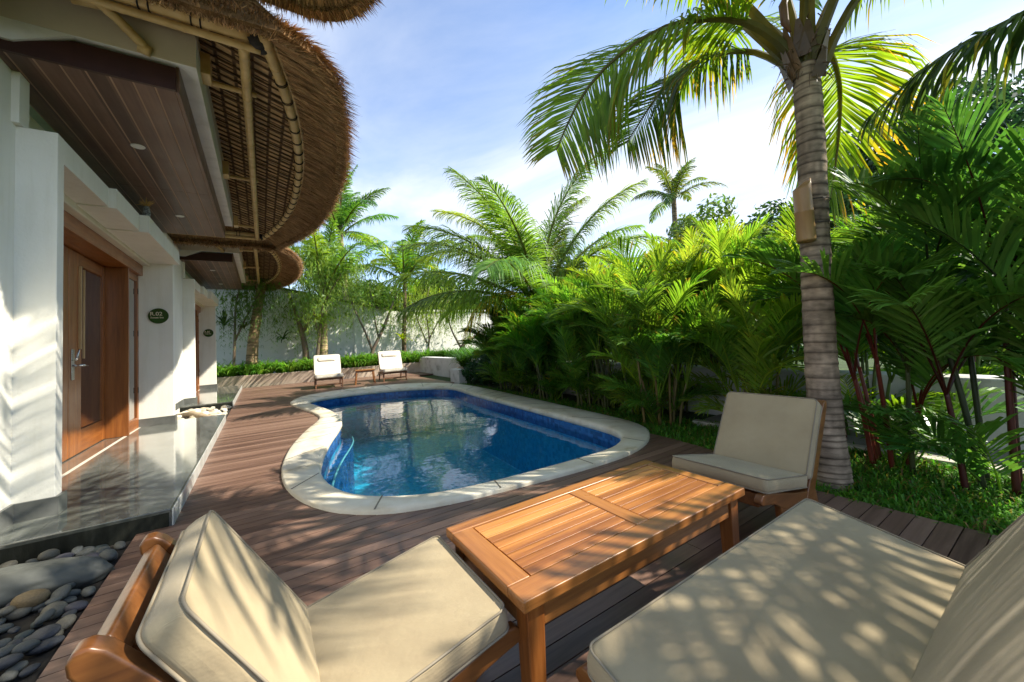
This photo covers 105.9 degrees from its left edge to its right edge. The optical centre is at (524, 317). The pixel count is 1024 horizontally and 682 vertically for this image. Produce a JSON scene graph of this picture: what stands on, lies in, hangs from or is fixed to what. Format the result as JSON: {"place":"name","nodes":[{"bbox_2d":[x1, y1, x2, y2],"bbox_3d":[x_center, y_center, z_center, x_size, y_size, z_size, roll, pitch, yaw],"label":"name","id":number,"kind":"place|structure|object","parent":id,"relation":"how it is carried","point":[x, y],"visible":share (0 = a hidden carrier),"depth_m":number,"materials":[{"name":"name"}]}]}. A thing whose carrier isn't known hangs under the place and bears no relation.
{"place":"outdoors","nodes":[
{"label":"outdoors","id":0,"kind":"place"},
{"bbox_2d":[136,197,154,216],"bbox_3d":[-4.237,-1.237,4.329,0.145,0.224,0.145,-5,-3,30],"label":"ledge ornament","id":1,"kind":"object","parent":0,"point":[146,210],"visible":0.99,"depth_m":4.30,"materials":[{"name":"grey metal"}]},
{"bbox_2d":[323,397,607,479],"bbox_3d":[-1.649,2.149,6.121,2.976,0.860,7.047,-1,-3,-30],"label":"pool basin","id":2,"kind":"object","parent":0,"point":[522,445],"visible":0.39,"depth_m":7.46,"materials":[{"name":"tile"}]},
{"bbox_2d":[335,402,428,420],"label":"pool steps","id":3,"kind":"structure","parent":2,"relation":"in","point":[381,411],"depth_m":8.90,"materials":[{"name":"tile"}]},
{"bbox_2d":[336,403,428,414],"bbox_3d":[-3.360,2.034,8.316,1.225,0.038,2.392,-5,-3,31],"label":"pool step nosing","id":4,"kind":"object","parent":3,"relation":"on","point":[382,407],"visible":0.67,"depth_m":8.88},
{"bbox_2d":[353,432,522,495],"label":"pool floor","id":5,"kind":"structure","parent":2,"relation":"in","point":[413,463],"depth_m":6.76,"materials":[{"name":"tile"}]},
{"bbox_2d":[325,438,354,493],"bbox_3d":[-2.072,2.103,4.357,0.278,0.740,3.355,-2,-3,-24],"label":"pool bench","id":6,"kind":"object","parent":5,"relation":"on","point":[344,480],"visible":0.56,"depth_m":4.98,"materials":[{"name":"tile"}]},
{"bbox_2d":[311,390,620,475],"bbox_3d":[-1.677,1.630,6.147,2.976,0.180,7.047,-1,-3,-30],"label":"pool tile band","id":7,"kind":"object","parent":2,"relation":"attached to","point":[603,439],"visible":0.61,"depth_m":6.28,"materials":[{"name":"tile"}]},
{"bbox_2d":[259,0,1023,306],"label":"sky","id":8,"kind":"structure","parent":0,"point":[436,85],"materials":[{"name":"blue"}]},
{"bbox_2d":[419,342,1023,538],"bbox_3d":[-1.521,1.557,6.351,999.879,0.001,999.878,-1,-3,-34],"label":"ground","id":9,"kind":"structure","parent":0,"point":[690,415],"depth_m":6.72,"materials":[{"name":"green plant"}]},
{"bbox_2d":[0,414,224,549],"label":"terrace","id":10,"kind":"structure","parent":9,"relation":"on","point":[142,472],"depth_m":3.16,"materials":[{"name":"stone"}]},
{"bbox_2d":[0,512,168,564],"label":"terrace riser","id":11,"kind":"object","parent":10,"relation":"attached to","point":[110,535],"visible":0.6,"depth_m":2.30,"materials":[{"name":"black stone"}]},
{"bbox_2d":[62,427,140,476],"bbox_3d":[-4.477,1.432,4.045,0.030,0.004,4.000,-1,-3,-34],"label":"terrace strip","id":12,"kind":"object","parent":10,"relation":"on","point":[77,466],"visible":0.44,"depth_m":3.96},
{"bbox_2d":[0,408,231,681],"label":"pebble bed","id":13,"kind":"object","parent":9,"relation":"on","point":[43,658],"visible":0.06,"depth_m":1.65,"materials":[{"name":"stone"}]},
{"bbox_2d":[0,670,18,681],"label":"pebble","id":14,"kind":"object","parent":13,"relation":"on","point":[9,676],"visible":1,"depth_m":1.36,"materials":[{"name":"stone"}]},
{"bbox_2d":[0,653,23,670],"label":"pebble","id":15,"kind":"object","parent":13,"relation":"on","point":[7,661],"visible":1,"depth_m":1.40,"materials":[{"name":"stone"}]},
{"bbox_2d":[4,660,28,672],"bbox_3d":[-1.860,1.285,1.414,0.047,0.028,0.066,3,-2,-2],"label":"pebble","id":16,"kind":"object","parent":13,"relation":"on","point":[20,666],"visible":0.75,"depth_m":1.41,"materials":[{"name":"stone"}]},
{"bbox_2d":[1,607,32,620],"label":"pebble","id":17,"kind":"object","parent":13,"relation":"on","point":[19,613],"visible":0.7,"depth_m":1.71,"materials":[{"name":"stone"}]},
{"bbox_2d":[10,589,50,608],"bbox_3d":[-2.246,1.279,1.758,0.121,0.069,0.082,0,6,-36],"label":"pebble","id":18,"kind":"object","parent":17,"relation":"on","point":[33,598],"visible":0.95,"depth_m":1.74,"materials":[{"name":"stone"}]},
{"bbox_2d":[18,663,40,676],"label":"pebble","id":19,"kind":"object","parent":13,"relation":"on","point":[28,670],"visible":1,"depth_m":1.39,"materials":[{"name":"stone"}]},
{"bbox_2d":[25,623,60,640],"bbox_3d":[-1.919,1.264,1.543,0.101,0.040,0.073,-8,12,-17],"label":"pebble","id":20,"kind":"object","parent":13,"relation":"on","point":[46,632],"visible":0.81,"depth_m":1.53,"materials":[{"name":"stone"}]},
{"bbox_2d":[24,635,64,655],"bbox_3d":[-1.878,1.285,1.515,0.102,0.039,0.076,-9,-8,-39],"label":"pebble","id":21,"kind":"object","parent":13,"relation":"on","point":[45,645],"visible":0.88,"depth_m":1.50,"materials":[{"name":"stone"}]},
{"bbox_2d":[11,639,40,653],"bbox_3d":[-1.907,1.260,1.479,0.053,0.037,0.072,-3,-10,27],"label":"pebble","id":22,"kind":"object","parent":21,"relation":"on","point":[26,646],"visible":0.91,"depth_m":1.47,"materials":[{"name":"stone"}]},
{"bbox_2d":[33,608,55,625],"bbox_3d":[-2.051,1.279,1.654,0.043,0.032,0.076,2,8,-11],"label":"pebble","id":23,"kind":"object","parent":13,"relation":"on","point":[45,616],"visible":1,"depth_m":1.64,"materials":[{"name":"stone"}]},
{"bbox_2d":[37,549,59,560],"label":"pebble","id":24,"kind":"object","parent":13,"relation":"on","point":[47,554],"visible":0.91,"depth_m":2.14,"materials":[{"name":"stone"}]},
{"bbox_2d":[39,601,67,620],"bbox_3d":[-2.100,1.306,1.725,0.080,0.053,0.105,8,-1,-40],"label":"pebble","id":25,"kind":"object","parent":13,"relation":"on","point":[59,606],"visible":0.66,"depth_m":1.72,"materials":[{"name":"stone"}]},
{"bbox_2d":[0,556,114,607],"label":"boulder","id":26,"kind":"object","parent":13,"relation":"on","point":[52,575],"visible":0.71,"depth_m":1.86,"materials":[{"name":"stone"}]},
{"bbox_2d":[55,614,76,630],"bbox_3d":[-1.956,1.301,1.643,0.064,0.042,0.090,-17,16,-25],"label":"pebble","id":27,"kind":"object","parent":13,"relation":"on","point":[66,622],"visible":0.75,"depth_m":1.64,"materials":[{"name":"stone"}]},
{"bbox_2d":[61,596,76,603],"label":"pebble","id":28,"kind":"object","parent":13,"relation":"on","point":[70,599],"visible":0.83,"depth_m":1.79,"materials":[{"name":"stone"}]},
{"bbox_2d":[50,585,70,599],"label":"pebble","id":29,"kind":"object","parent":28,"relation":"on","point":[64,591],"visible":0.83,"depth_m":1.79,"materials":[{"name":"stone"}]},
{"bbox_2d":[64,600,88,611],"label":"pebble","id":30,"kind":"object","parent":13,"relation":"on","point":[80,605],"visible":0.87,"depth_m":1.74,"materials":[{"name":"stone"}]},
{"bbox_2d":[81,586,95,597],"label":"pebble","id":31,"kind":"object","parent":13,"relation":"on","point":[88,591],"visible":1,"depth_m":1.84,"materials":[{"name":"stone"}]},
{"bbox_2d":[99,549,116,561],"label":"pebble","id":32,"kind":"object","parent":13,"relation":"on","point":[108,555],"visible":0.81,"depth_m":2.12,"materials":[{"name":"stone"}]},
{"bbox_2d":[0,0,383,531],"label":"thatched villa","id":33,"kind":"object","parent":9,"relation":"on","point":[223,121],"visible":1,"depth_m":3.26,"materials":[{"name":"paint"}]},
{"bbox_2d":[62,245,68,461],"bbox_3d":[-4.320,0.310,3.425,0.045,2.144,1.182,-1,-3,-34],"label":"door","id":34,"kind":"structure","parent":33,"relation":"in","point":[65,249],"depth_m":3.87,"materials":[{"name":"brown wood"}]},
{"bbox_2d":[67,248,104,458],"bbox_3d":[-4.934,0.391,4.401,0.130,2.144,1.108,-1,-3,-34],"label":"door","id":35,"kind":"structure","parent":33,"relation":"in","point":[86,278],"depth_m":4.34,"materials":[{"name":"brown wood"}]},
{"bbox_2d":[129,271,138,432],"bbox_3d":[-5.343,0.454,5.244,0.052,2.158,0.641,-1,-3,-34],"label":"window","id":36,"kind":"structure","parent":33,"relation":"in","point":[133,278],"depth_m":5.37,"materials":[{"name":"brown glass"}]},
{"bbox_2d":[148,308,168,323],"bbox_3d":[-5.355,-0.025,5.655,0.224,0.224,0.022,-1,-3,-34],"label":"room sign","id":37,"kind":"object","parent":33,"relation":"attached to","point":[158,315],"visible":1,"depth_m":5.65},
{"bbox_2d":[180,385,241,407],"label":"terrace","id":38,"kind":"structure","parent":9,"relation":"on","point":[221,395],"depth_m":8.96,"materials":[{"name":"stone"}]},
{"bbox_2d":[180,402,231,412],"bbox_3d":[-6.652,1.807,7.393,1.690,0.140,0.024,-1,-3,-34],"label":"terrace riser","id":39,"kind":"object","parent":38,"relation":"attached to","point":[217,406],"visible":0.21,"depth_m":7.65,"materials":[{"name":"grey stone"}]},
{"bbox_2d":[164,233,304,413],"bbox_3d":[-7.559,-0.304,9.577,3.807,4.661,8.236,-1,-3,-34],"label":"thatched villa","id":40,"kind":"object","parent":9,"relation":"on","point":[199,269],"visible":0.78,"depth_m":8.90,"materials":[{"name":"paint"}]},
{"bbox_2d":[207,287,412,375],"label":"garden wall","id":41,"kind":"structure","parent":9,"relation":"on","point":[357,345],"depth_m":14.25,"materials":[{"name":"white paint"}]},
{"bbox_2d":[217,362,463,387],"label":"planter wall","id":42,"kind":"structure","parent":9,"relation":"on","point":[249,381],"depth_m":12.48,"materials":[{"name":"wood"}]},
{"bbox_2d":[216,346,485,376],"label":"planter leaves","id":43,"kind":"object","parent":42,"relation":"in","point":[462,355],"visible":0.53,"depth_m":12.79,"materials":[{"name":"green plant"}]},
{"label":"planter soil","id":44,"kind":"structure","parent":42,"relation":"in","visible":0},
{"bbox_2d":[206,274,298,368],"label":"weeping tree","id":45,"kind":"object","parent":44,"relation":"on","point":[246,302],"visible":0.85,"depth_m":12.51,"materials":[{"name":"green plant"}]},
{"bbox_2d":[245,224,333,374],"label":"coconut palm","id":46,"kind":"object","parent":44,"relation":"on","point":[251,353],"visible":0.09,"depth_m":12.66,"materials":[{"name":"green plant"}]},
{"bbox_2d":[267,272,356,361],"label":"weeping tree","id":47,"kind":"object","parent":44,"relation":"on","point":[302,339],"visible":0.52,"depth_m":13.55,"materials":[{"name":"green plant"}]},
{"bbox_2d":[274,228,379,362],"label":"weeping tree","id":48,"kind":"object","parent":44,"relation":"on","point":[314,283],"visible":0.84,"depth_m":13.40,"materials":[{"name":"green plant"}]},
{"bbox_2d":[292,210,388,354],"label":"coconut palm","id":49,"kind":"object","parent":44,"relation":"on","point":[344,252],"visible":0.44,"depth_m":13.47,"materials":[{"name":"green plant"}]},
{"bbox_2d":[326,269,415,354],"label":"weeping tree","id":50,"kind":"object","parent":44,"relation":"on","point":[379,335],"visible":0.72,"depth_m":14.85,"materials":[{"name":"green plant"}]},
{"bbox_2d":[349,219,449,352],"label":"coconut palm","id":51,"kind":"object","parent":44,"relation":"on","point":[398,264],"visible":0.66,"depth_m":15.25,"materials":[{"name":"green plant"}]},
{"bbox_2d":[322,160,398,300],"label":"coconut palm","id":52,"kind":"object","parent":9,"relation":"on","point":[347,209],"visible":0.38,"depth_m":17.11,"materials":[{"name":"green plant"}]},
{"bbox_2d":[333,277,413,310],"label":"broadleaf tree","id":53,"kind":"object","parent":9,"relation":"on","point":[375,292],"visible":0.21,"depth_m":19.52,"materials":[{"name":"green plant"}]},
{"bbox_2d":[383,275,462,350],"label":"weeping tree","id":54,"kind":"object","parent":9,"relation":"on","point":[427,327],"visible":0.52,"depth_m":16.03,"materials":[{"name":"green plant"}]},
{"bbox_2d":[400,268,490,310],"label":"broadleaf tree","id":55,"kind":"object","parent":9,"relation":"on","point":[441,288],"visible":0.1,"depth_m":20.48,"materials":[{"name":"green plant"}]},
{"bbox_2d":[412,310,491,352],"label":"boundary wall","id":56,"kind":"structure","parent":9,"relation":"on","point":[419,344],"depth_m":17.44,"materials":[{"name":"white paint"}]},
{"bbox_2d":[450,368,466,383],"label":"end block","id":57,"kind":"structure","parent":9,"relation":"on","point":[456,376],"depth_m":10.16,"materials":[{"name":"grey concrete"}]},
{"bbox_2d":[428,285,489,348],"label":"weeping tree","id":58,"kind":"object","parent":9,"relation":"on","point":[467,337],"visible":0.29,"depth_m":16.53,"materials":[{"name":"green plant"}]},
{"bbox_2d":[281,383,649,514],"bbox_3d":[-1.888,1.545,6.543,3.954,0.092,8.366,-1,-3,-34],"label":"pool coping","id":59,"kind":"object","parent":9,"relation":"on","point":[317,491],"visible":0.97,"depth_m":3.54,"materials":[{"name":"stone"}]},
{"bbox_2d":[286,384,642,508],"bbox_3d":[-1.858,1.495,6.522,3.906,0.001,8.272,-1,-3,-34],"label":"coping joint","id":60,"kind":"object","parent":59,"relation":"on","point":[422,385],"visible":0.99,"depth_m":4.43,"materials":[{"name":"stone"}]},
{"bbox_2d":[461,354,508,384],"bbox_3d":[-0.773,1.305,9.886,1.389,0.976,1.830,-1,-3,-34],"label":"fern bush","id":61,"kind":"object","parent":9,"relation":"on","point":[468,374],"visible":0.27,"depth_m":9.79,"materials":[{"name":"green plant"}]},
{"bbox_2d":[454,316,531,390],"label":"areca palm","id":62,"kind":"object","parent":9,"relation":"on","point":[499,360],"visible":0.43,"depth_m":8.30,"materials":[{"name":"green plant"}]},
{"bbox_2d":[461,291,530,387],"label":"areca palm","id":63,"kind":"object","parent":9,"relation":"on","point":[491,315],"visible":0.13,"depth_m":8.76,"materials":[{"name":"green plant"}]},
{"bbox_2d":[478,293,552,394],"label":"areca palm","id":64,"kind":"object","parent":9,"relation":"on","point":[521,360],"visible":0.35,"depth_m":7.51,"materials":[{"name":"green plant"}]},
{"bbox_2d":[491,297,547,389],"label":"areca palm","id":65,"kind":"object","parent":9,"relation":"on","point":[507,321],"visible":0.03,"depth_m":8.30,"materials":[{"name":"green plant"}]},
{"bbox_2d":[376,149,667,341],"bbox_3d":[0.021,-0.925,9.471,7.144,5.289,6.504,-1,-3,-34],"label":"coconut palm","id":66,"kind":"object","parent":9,"relation":"on","point":[518,266],"visible":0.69,"depth_m":8.50,"materials":[{"name":"green plant"}]},
{"bbox_2d":[487,306,586,399],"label":"areca palm","id":67,"kind":"object","parent":9,"relation":"on","point":[532,339],"visible":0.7,"depth_m":6.61,"materials":[{"name":"green plant"}]},
{"bbox_2d":[506,283,572,394],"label":"areca palm","id":68,"kind":"object","parent":9,"relation":"on","point":[549,300],"visible":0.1,"depth_m":7.25,"materials":[{"name":"green plant"}]},
{"bbox_2d":[521,269,615,399],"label":"areca palm","id":69,"kind":"object","parent":9,"relation":"on","point":[543,305],"visible":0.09,"depth_m":6.54,"materials":[{"name":"green plant"}]},
{"bbox_2d":[525,262,615,359],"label":"areca palm","id":70,"kind":"object","parent":9,"relation":"on","point":[533,286],"visible":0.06,"depth_m":8.00,"materials":[{"name":"green plant"}]},
{"bbox_2d":[524,269,635,407],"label":"areca palm","id":71,"kind":"object","parent":9,"relation":"on","point":[575,367],"visible":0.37,"depth_m":5.88,"materials":[{"name":"green plant"}]},
{"bbox_2d":[565,255,645,376],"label":"areca palm","id":72,"kind":"object","parent":9,"relation":"on","point":[595,270],"visible":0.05,"depth_m":6.78,"materials":[{"name":"green plant"}]},
{"bbox_2d":[532,263,685,409],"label":"areca palm","id":73,"kind":"object","parent":9,"relation":"on","point":[585,316],"visible":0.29,"depth_m":5.48,"materials":[{"name":"green plant"}]},
{"bbox_2d":[546,230,750,427],"bbox_3d":[1.506,0.212,4.643,2.296,2.227,2.286,-1,-3,-34],"label":"areca palm","id":74,"kind":"object","parent":9,"relation":"on","point":[643,296],"visible":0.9,"depth_m":4.39,"materials":[{"name":"green plant"}]},
{"bbox_2d":[583,257,727,414],"bbox_3d":[1.605,0.292,5.274,1.885,2.119,2.088,-3,-3,-8],"label":"areca palm","id":75,"kind":"object","parent":9,"relation":"on","point":[625,359],"visible":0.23,"depth_m":4.93,"materials":[{"name":"green plant"}]},
{"bbox_2d":[600,238,730,414],"bbox_3d":[1.988,0.177,5.471,2.133,2.329,2.278,-1,-3,-34],"label":"areca palm","id":76,"kind":"object","parent":9,"relation":"on","point":[649,243],"visible":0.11,"depth_m":4.94,"materials":[{"name":"green plant"}]},
{"bbox_2d":[642,230,712,260],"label":"broadleaf tree","id":77,"kind":"object","parent":9,"relation":"on","point":[679,239],"visible":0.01,"depth_m":14.26,"materials":[{"name":"green plant"}]},
{"bbox_2d":[630,157,727,229],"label":"coconut palm","id":78,"kind":"object","parent":9,"relation":"on","point":[672,189],"visible":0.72,"depth_m":21.65,"materials":[{"name":"green plant"}]},
{"bbox_2d":[642,211,780,396],"bbox_3d":[2.590,-0.012,5.415,1.844,2.636,2.302,-4,-3,14],"label":"areca palm","id":79,"kind":"object","parent":9,"relation":"on","point":[704,262],"visible":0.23,"depth_m":4.82,"materials":[{"name":"green plant"}]},
{"bbox_2d":[419,356,1023,452],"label":"garden wall","id":80,"kind":"structure","parent":9,"relation":"on","point":[439,366],"depth_m":3.89,"materials":[{"name":"white paint"}]},
{"bbox_2d":[662,193,784,244],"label":"broadleaf tree","id":81,"kind":"object","parent":9,"relation":"on","point":[683,222],"visible":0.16,"depth_m":17.20,"materials":[{"name":"green plant"}]},
{"bbox_2d":[515,0,943,494],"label":"coconut palm","id":82,"kind":"object","parent":9,"relation":"on","point":[805,53],"visible":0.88,"depth_m":3.07,"materials":[{"name":"green plant"}]},
{"bbox_2d":[792,178,832,243],"bbox_3d":[2.081,-0.763,2.792,0.318,0.452,0.230,1,-5,-55],"label":"bamboo lamp","id":83,"kind":"object","parent":82,"relation":"attached to","point":[804,218],"visible":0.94,"depth_m":2.70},
{"bbox_2d":[664,264,805,415],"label":"areca palm","id":84,"kind":"object","parent":9,"relation":"on","point":[759,341],"visible":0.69,"depth_m":3.86,"materials":[{"name":"green plant"}]},
{"bbox_2d":[682,230,840,367],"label":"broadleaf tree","id":85,"kind":"object","parent":9,"relation":"on","point":[793,347],"visible":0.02,"depth_m":8.99,"materials":[{"name":"green plant"}]},
{"bbox_2d":[673,196,873,366],"bbox_3d":[3.433,-0.111,5.383,1.923,2.742,2.266,-2,-3,-14],"label":"areca palm","id":86,"kind":"object","parent":9,"relation":"on","point":[784,229],"visible":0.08,"depth_m":4.86,"materials":[{"name":"green plant"}]},
{"bbox_2d":[747,174,868,236],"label":"broadleaf tree","id":87,"kind":"object","parent":9,"relation":"on","point":[778,208],"visible":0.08,"depth_m":17.79,"materials":[{"name":"green plant"}]},
{"bbox_2d":[692,419,1023,478],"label":"path kerb","id":88,"kind":"structure","parent":9,"relation":"on","point":[941,460],"depth_m":3.01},
{"bbox_2d":[721,226,1023,475],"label":"lipstick palm","id":89,"kind":"object","parent":9,"relation":"on","point":[913,368],"visible":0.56,"depth_m":2.76,"materials":[{"name":"green plant"}]},
{"bbox_2d":[828,84,1023,496],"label":"lipstick palm","id":90,"kind":"object","parent":9,"relation":"on","point":[972,206],"visible":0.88,"depth_m":2.28,"materials":[{"name":"green plant"}]},
{"bbox_2d":[828,63,1023,227],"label":"broadleaf tree","id":91,"kind":"object","parent":9,"relation":"on","point":[1015,115],"visible":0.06,"depth_m":13.88,"materials":[{"name":"green plant"}]},
{"bbox_2d":[829,162,1022,375],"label":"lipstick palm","id":92,"kind":"object","parent":9,"relation":"on","point":[995,370],"visible":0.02,"depth_m":4.54,"materials":[{"name":"green plant"}]},
{"bbox_2d":[837,214,1020,373],"bbox_3d":[7.666,-0.639,7.200,4.453,3.716,4.345,-1,-3,-34],"label":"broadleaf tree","id":93,"kind":"object","parent":9,"relation":"on","point":[985,359],"depth_m":5.79,"materials":[{"name":"green plant"}]},
{"bbox_2d":[858,10,1023,144],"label":"coconut palm","id":94,"kind":"object","parent":9,"relation":"on","point":[969,49],"visible":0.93,"depth_m":2.58,"materials":[{"name":"green plant"}]},
{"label":"deck base","id":95,"kind":"structure","parent":9,"relation":"on","visible":0},
{"bbox_2d":[36,372,996,681],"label":"timber deck","id":96,"kind":"structure","parent":95,"relation":"on","point":[308,554],"depth_m":2.24,"materials":[{"name":"brown wood"}]},
{"bbox_2d":[172,414,225,524],"bbox_3d":[-3.566,1.474,4.391,0.010,0.134,4.546,-1,-3,-34],"label":"terrace edge","id":97,"kind":"object","parent":96,"relation":"on","point":[182,498],"visible":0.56,"depth_m":3.25,"materials":[{"name":"stone"}]},
{"bbox_2d":[65,510,519,681],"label":"lounge chair","id":98,"kind":"object","parent":96,"relation":"on","point":[210,596],"visible":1,"depth_m":0.93,"materials":[{"name":"beige fabric"}]},
{"bbox_2d":[313,354,342,388],"bbox_3d":[-5.521,1.494,10.874,0.713,0.898,0.938,-1,-3,-30],"label":"lounger","id":99,"kind":"object","parent":96,"relation":"on","point":[327,367],"visible":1,"depth_m":11.00,"materials":[{"name":"white fabric"}]},
{"bbox_2d":[377,350,406,381],"bbox_3d":[-4.079,1.470,11.918,0.713,0.898,0.938,-1,-3,-30],"label":"lounger","id":100,"kind":"object","parent":96,"relation":"on","point":[389,362],"visible":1,"depth_m":12.03,"materials":[{"name":"white fabric"}]},
{"bbox_2d":[446,460,744,681],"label":"coffee table","id":101,"kind":"object","parent":96,"relation":"on","point":[536,564],"visible":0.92,"depth_m":1.33,"materials":[{"name":"brown wood"}]},
{"bbox_2d":[672,391,826,517],"bbox_3d":[1.280,0.809,2.190,0.843,0.670,0.514,-1,-3,-34],"label":"lounge chair","id":102,"kind":"object","parent":96,"relation":"on","point":[767,450],"visible":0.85,"depth_m":2.15,"materials":[{"name":"beige fabric"}]},
{"bbox_2d":[576,498,1023,681],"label":"lounge sofa","id":103,"kind":"object","parent":96,"relation":"on","point":[807,590],"visible":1,"depth_m":0.96,"materials":[{"name":"beige fabric"}]},
{"bbox_2d":[703,414,1023,468],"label":"path","id":104,"kind":"structure","parent":0,"point":[851,437],"depth_m":3.50,"materials":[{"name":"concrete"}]},
{"bbox_2d":[736,255,990,436],"bbox_3d":[3.286,0.195,3.794,2.100,1.989,1.867,0,-4,-43],"label":"lipstick palm","id":105,"kind":"object","parent":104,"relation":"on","point":[863,353],"visible":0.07,"depth_m":3.74,"materials":[{"name":"green plant"}]},
{"label":"pebble","id":106,"kind":"object","parent":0,"visible":0},
{"bbox_2d":[0,644,15,657],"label":"pebble","id":107,"kind":"object","parent":106,"relation":"on","point":[5,650],"visible":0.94,"depth_m":1.45,"materials":[{"name":"stone"}]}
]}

